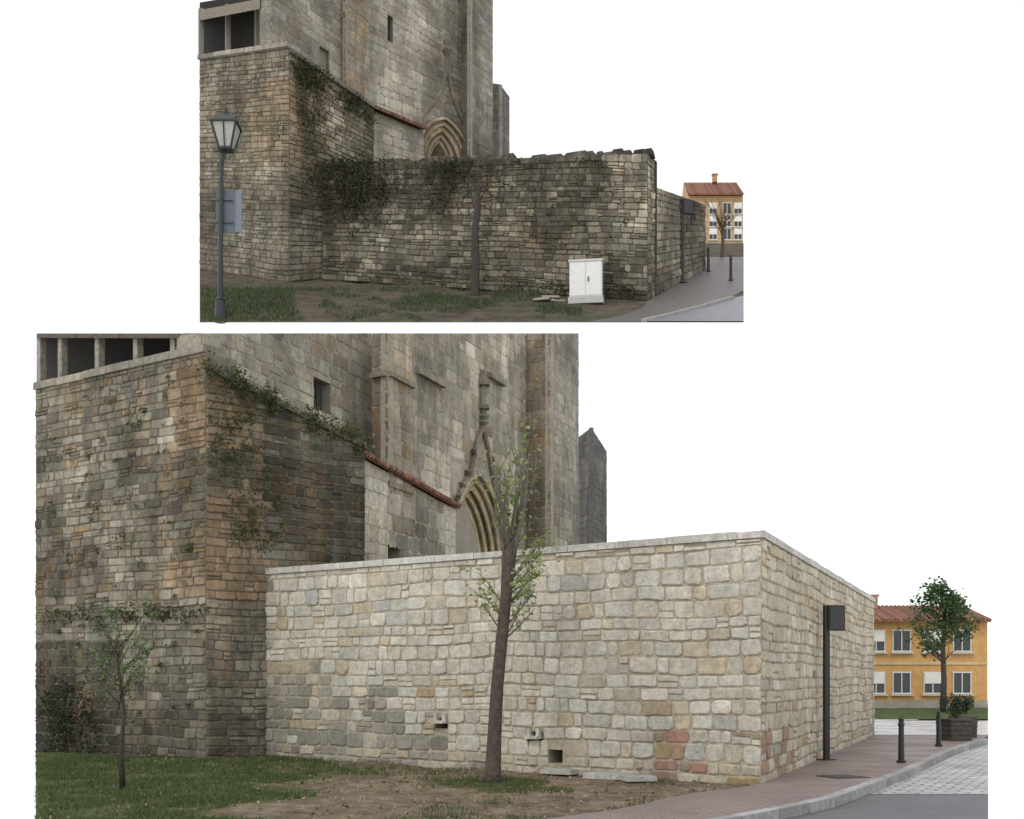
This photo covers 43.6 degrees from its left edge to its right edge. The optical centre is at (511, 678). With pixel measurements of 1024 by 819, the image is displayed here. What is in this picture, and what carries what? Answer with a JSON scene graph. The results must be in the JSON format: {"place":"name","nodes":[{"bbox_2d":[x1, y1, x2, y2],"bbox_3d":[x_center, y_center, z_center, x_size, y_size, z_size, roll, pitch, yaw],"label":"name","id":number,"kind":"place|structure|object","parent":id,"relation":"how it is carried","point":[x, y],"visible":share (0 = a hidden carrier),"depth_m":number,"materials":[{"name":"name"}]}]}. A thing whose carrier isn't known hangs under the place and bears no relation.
{"place":"outdoors","nodes":[
{"label":"outdoors","id":0,"kind":"place"},
{"bbox_2d":[34,754,674,818],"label":"grass","id":1,"kind":"structure","parent":0,"point":[243,764],"depth_m":19.35,"materials":[{"name":"green plant"}]},
{"bbox_2d":[199,284,582,321],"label":"grass","id":2,"kind":"structure","parent":0,"point":[265,293],"depth_m":96.31,"materials":[{"name":"green plant"}]},
{"bbox_2d":[200,243,743,321],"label":"hillside ground","id":3,"kind":"structure","parent":0,"point":[306,303],"depth_m":96.31,"materials":[{"name":"brown soil"}]},
{"bbox_2d":[209,107,242,323],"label":"street lamp","id":4,"kind":"object","parent":3,"relation":"on","point":[227,130],"visible":0.97,"depth_m":91.31,"materials":[{"name":"metal"}]},
{"bbox_2d":[211,189,241,233],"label":"traffic sign","id":5,"kind":"object","parent":4,"relation":"attached to","point":[232,211],"visible":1,"depth_m":91.80,"materials":[{"name":"metal"}]},
{"bbox_2d":[197,0,492,281],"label":"church","id":6,"kind":"structure","parent":3,"relation":"on","point":[417,75],"depth_m":111.44,"materials":[{"name":"grey stone"}]},
{"bbox_2d":[465,161,492,295],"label":"bare tree","id":7,"kind":"object","parent":3,"relation":"on","point":[475,284],"visible":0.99,"depth_m":99.97,"materials":[{"name":"brown plant"}]},
{"bbox_2d":[322,148,705,300],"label":"stone wall","id":8,"kind":"structure","parent":3,"relation":"on","point":[647,256],"depth_m":101.79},
{"bbox_2d":[278,56,636,298],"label":"ivy","id":9,"kind":"object","parent":8,"relation":"attached to","point":[350,188],"visible":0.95,"depth_m":105.79,"materials":[{"name":"green plant"}]},
{"bbox_2d":[533,295,565,300],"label":"stone slabs","id":10,"kind":"structure","parent":3,"relation":"on","point":[550,298],"depth_m":97.09,"materials":[{"name":"beige stone"}]},
{"bbox_2d":[568,258,603,303],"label":"utility cabinet","id":11,"kind":"object","parent":3,"relation":"on","point":[585,281],"visible":0.96,"depth_m":96.47,"materials":[{"name":"metal"}]},
{"bbox_2d":[642,296,734,321],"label":"hillside kerb","id":12,"kind":"structure","parent":3,"relation":"on","point":[647,319],"depth_m":93.55,"materials":[{"name":"grey concrete"}]},
{"bbox_2d":[695,187,739,256],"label":"bare tree","id":13,"kind":"object","parent":3,"relation":"on","point":[722,227],"visible":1,"depth_m":118.86,"materials":[{"name":"brown plant"}]},
{"bbox_2d":[493,83,509,158],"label":"stone turret","id":14,"kind":"object","parent":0,"point":[501,117],"visible":0.79,"depth_m":127.16,"materials":[{"name":"grey stone"}]},
{"bbox_2d":[36,708,987,818],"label":"ground","id":15,"kind":"structure","parent":0,"point":[378,789],"depth_m":18.13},
{"bbox_2d":[65,594,168,788],"bbox_3d":[-5.705,0.218,18.716,1.154,2.868,1.422,0,0,-43],"label":"sapling","id":16,"kind":"object","parent":15,"relation":"on","point":[124,669],"visible":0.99,"depth_m":18.77,"materials":[{"name":"green plant"}]},
{"bbox_2d":[36,350,373,752],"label":"wall weeds","id":17,"kind":"object","parent":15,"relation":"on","point":[60,717],"depth_m":26.59,"materials":[{"name":"green plant"}]},
{"bbox_2d":[33,333,578,758],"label":"church","id":18,"kind":"structure","parent":15,"relation":"on","point":[429,414],"depth_m":27.70,"materials":[{"name":"stone"}]},
{"bbox_2d":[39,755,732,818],"bbox_3d":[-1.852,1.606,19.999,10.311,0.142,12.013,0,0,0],"label":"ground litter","id":19,"kind":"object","parent":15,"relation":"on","point":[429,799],"visible":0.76,"depth_m":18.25,"materials":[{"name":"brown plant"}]},
{"bbox_2d":[458,374,560,783],"bbox_3d":[-0.037,-1.488,20.008,1.641,6.299,1.551,0,0,0],"label":"street tree","id":20,"kind":"object","parent":15,"relation":"on","point":[509,546],"visible":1,"depth_m":19.93,"materials":[{"name":"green plant"}]},
{"bbox_2d":[265,538,874,784],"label":"stone wall","id":21,"kind":"structure","parent":15,"relation":"on","point":[701,662],"depth_m":22.25,"materials":[{"name":"beige stone"}]},
{"bbox_2d":[431,713,542,738],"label":"drain spouts","id":22,"kind":"object","parent":21,"relation":"attached to","point":[530,732],"visible":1,"depth_m":22.20,"materials":[{"name":"grey stone"}]},
{"bbox_2d":[265,530,874,601],"bbox_3d":[1.936,-2.204,29.716,10.928,0.122,17.858,0,0,21],"label":"coping","id":23,"kind":"object","parent":21,"relation":"on","point":[770,538],"visible":0.52,"depth_m":22.62,"materials":[{"name":"stone"}]},
{"bbox_2d":[579,427,606,543],"bbox_3d":[3.255,-5.492,55.640,1.204,10.184,3.132,0,0,15],"label":"stone turret","id":24,"kind":"object","parent":15,"relation":"on","point":[592,489],"visible":0.42,"depth_m":54.91,"materials":[{"name":"grey stone"}]},
{"bbox_2d":[540,768,656,781],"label":"stone slabs","id":25,"kind":"object","parent":15,"relation":"on","point":[629,776],"depth_m":20.46,"materials":[{"name":"grey stone"}]},
{"bbox_2d":[709,738,987,818],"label":"kerb","id":26,"kind":"structure","parent":15,"relation":"on","point":[832,800],"depth_m":18.09,"materials":[{"name":"grey concrete"}]},
{"bbox_2d":[874,622,987,707],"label":"walls","id":27,"kind":"structure","parent":15,"relation":"on","point":[916,664],"depth_m":70.00,"materials":[{"name":"paint"}]},
{"bbox_2d":[874,629,974,695],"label":"window frames","id":28,"kind":"structure","parent":27,"relation":"attached to","point":[910,672],"depth_m":69.92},
{"bbox_2d":[874,631,940,683],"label":"blinds","id":29,"kind":"object","parent":28,"relation":"attached to","point":[932,678],"visible":0.57,"depth_m":69.92,"materials":[{"name":"paint"}]},
{"bbox_2d":[874,631,969,692],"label":"window glass panes","id":30,"kind":"object","parent":28,"relation":"in","point":[928,687],"visible":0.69,"depth_m":69.97,"materials":[{"name":"grey glass"}]},
{"bbox_2d":[870,594,991,621],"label":"tiled roof","id":31,"kind":"structure","parent":27,"relation":"on","point":[891,613],"depth_m":70.92,"materials":[{"name":"tile"}]},
{"bbox_2d":[893,575,984,712],"bbox_3d":[20.099,-1.584,60.074,3.854,6.378,4.215,0,0,0],"label":"street tree","id":32,"kind":"object","parent":15,"relation":"on","point":[949,605],"visible":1,"depth_m":59.66,"materials":[{"name":"green plant"}]},
{"bbox_2d":[0,0,1023,818],"label":"sky","id":33,"kind":"structure","parent":0,"point":[864,411],"materials":[{"name":"white"}]},
{"bbox_2d":[590,257,743,321],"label":"hillside pavement","id":34,"kind":"structure","parent":0,"point":[702,287],"depth_m":101.55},
{"bbox_2d":[680,198,692,282],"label":"information sign","id":35,"kind":"object","parent":34,"relation":"on","point":[686,208],"visible":0.95,"depth_m":105.50,"materials":[{"name":"metal"}]},
{"bbox_2d":[706,247,710,271],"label":"bollard","id":36,"kind":"object","parent":34,"relation":"on","point":[708,260],"visible":1,"depth_m":110.90,"materials":[{"name":"metal"}]},
{"bbox_2d":[728,255,732,280],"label":"bollard","id":37,"kind":"object","parent":34,"relation":"on","point":[730,269],"visible":1,"depth_m":106.39,"materials":[{"name":"metal"}]},
{"bbox_2d":[649,296,743,320],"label":"hillside road","id":38,"kind":"structure","parent":0,"point":[731,310],"depth_m":92.68,"materials":[{"name":"grey asphalt"}]},
{"bbox_2d":[688,196,742,242],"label":"walls","id":39,"kind":"structure","parent":0,"point":[707,199],"depth_m":140.00,"materials":[{"name":"paint"}]},
{"bbox_2d":[682,173,743,197],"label":"tiled roof","id":40,"kind":"structure","parent":39,"relation":"on","point":[713,188],"depth_m":141.79,"materials":[{"name":"tile"}]},
{"bbox_2d":[700,202,742,240],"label":"window frames","id":41,"kind":"structure","parent":39,"relation":"attached to","point":[727,227],"depth_m":139.93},
{"bbox_2d":[702,203,741,238],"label":"window glass panes","id":42,"kind":"object","parent":41,"relation":"in","point":[727,233],"visible":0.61,"depth_m":139.97,"materials":[{"name":"grey glass"}]},
{"bbox_2d":[709,203,741,233],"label":"blinds","id":43,"kind":"object","parent":41,"relation":"attached to","point":[736,231],"visible":0.87,"depth_m":139.91,"materials":[{"name":"paint"}]},
{"bbox_2d":[548,735,987,818],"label":"sidewalk","id":44,"kind":"structure","parent":0,"point":[874,756],"depth_m":19.06,"materials":[{"name":"brown brick"}]},
{"bbox_2d":[816,605,844,760],"bbox_3d":[6.250,0.087,25.040,0.533,3.035,0.250,0,0,-20],"label":"information sign","id":45,"kind":"object","parent":44,"relation":"on","point":[833,617],"visible":0.98,"depth_m":24.96,"materials":[{"name":"metal"}]},
{"bbox_2d":[816,774,870,778],"bbox_3d":[5.350,1.585,20.700,0.620,0.024,0.620,0,0,-20],"label":"drain cover","id":46,"kind":"object","parent":44,"relation":"on","point":[843,776],"visible":1,"depth_m":20.55,"materials":[{"name":"metal"}]},
{"bbox_2d":[896,717,905,762],"bbox_3d":[7.360,1.165,24.200,0.176,0.870,0.176,0,0,0],"label":"bollard","id":47,"kind":"object","parent":44,"relation":"on","point":[901,753],"visible":1,"depth_m":24.16,"materials":[{"name":"metal"}]},
{"bbox_2d":[935,710,942,746],"bbox_3d":[10.000,1.175,30.000,0.176,0.850,0.176,0,0,0],"label":"bollard","id":48,"kind":"object","parent":44,"relation":"on","point":[938,729],"visible":1,"depth_m":29.95,"materials":[{"name":"metal"}]},
{"bbox_2d":[935,693,973,740],"bbox_3d":[11.384,0.979,33.051,0.682,1.222,0.864,0,0,-17],"label":"planter","id":49,"kind":"object","parent":44,"relation":"on","point":[957,729],"visible":1,"depth_m":32.77,"materials":[{"name":"brown wood"}]},
{"bbox_2d":[948,694,978,736],"bbox_3d":[12.223,1.006,34.522,0.669,1.168,0.713,0,0,-17],"label":"planter","id":50,"kind":"object","parent":44,"relation":"on","point":[968,702],"visible":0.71,"depth_m":34.41,"materials":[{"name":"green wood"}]},
{"bbox_2d":[785,794,987,818],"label":"road","id":51,"kind":"structure","parent":0,"point":[921,806],"depth_m":16.91,"materials":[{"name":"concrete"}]},
{"bbox_2d":[869,743,987,793],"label":"cobbled road","id":52,"kind":"structure","parent":0,"point":[965,772],"depth_m":21.92,"materials":[{"name":"grey stone"}]},
{"bbox_2d":[874,719,987,734],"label":"plaza","id":53,"kind":"structure","parent":0,"point":[891,727],"depth_m":41.63,"materials":[{"name":"grey stone"}]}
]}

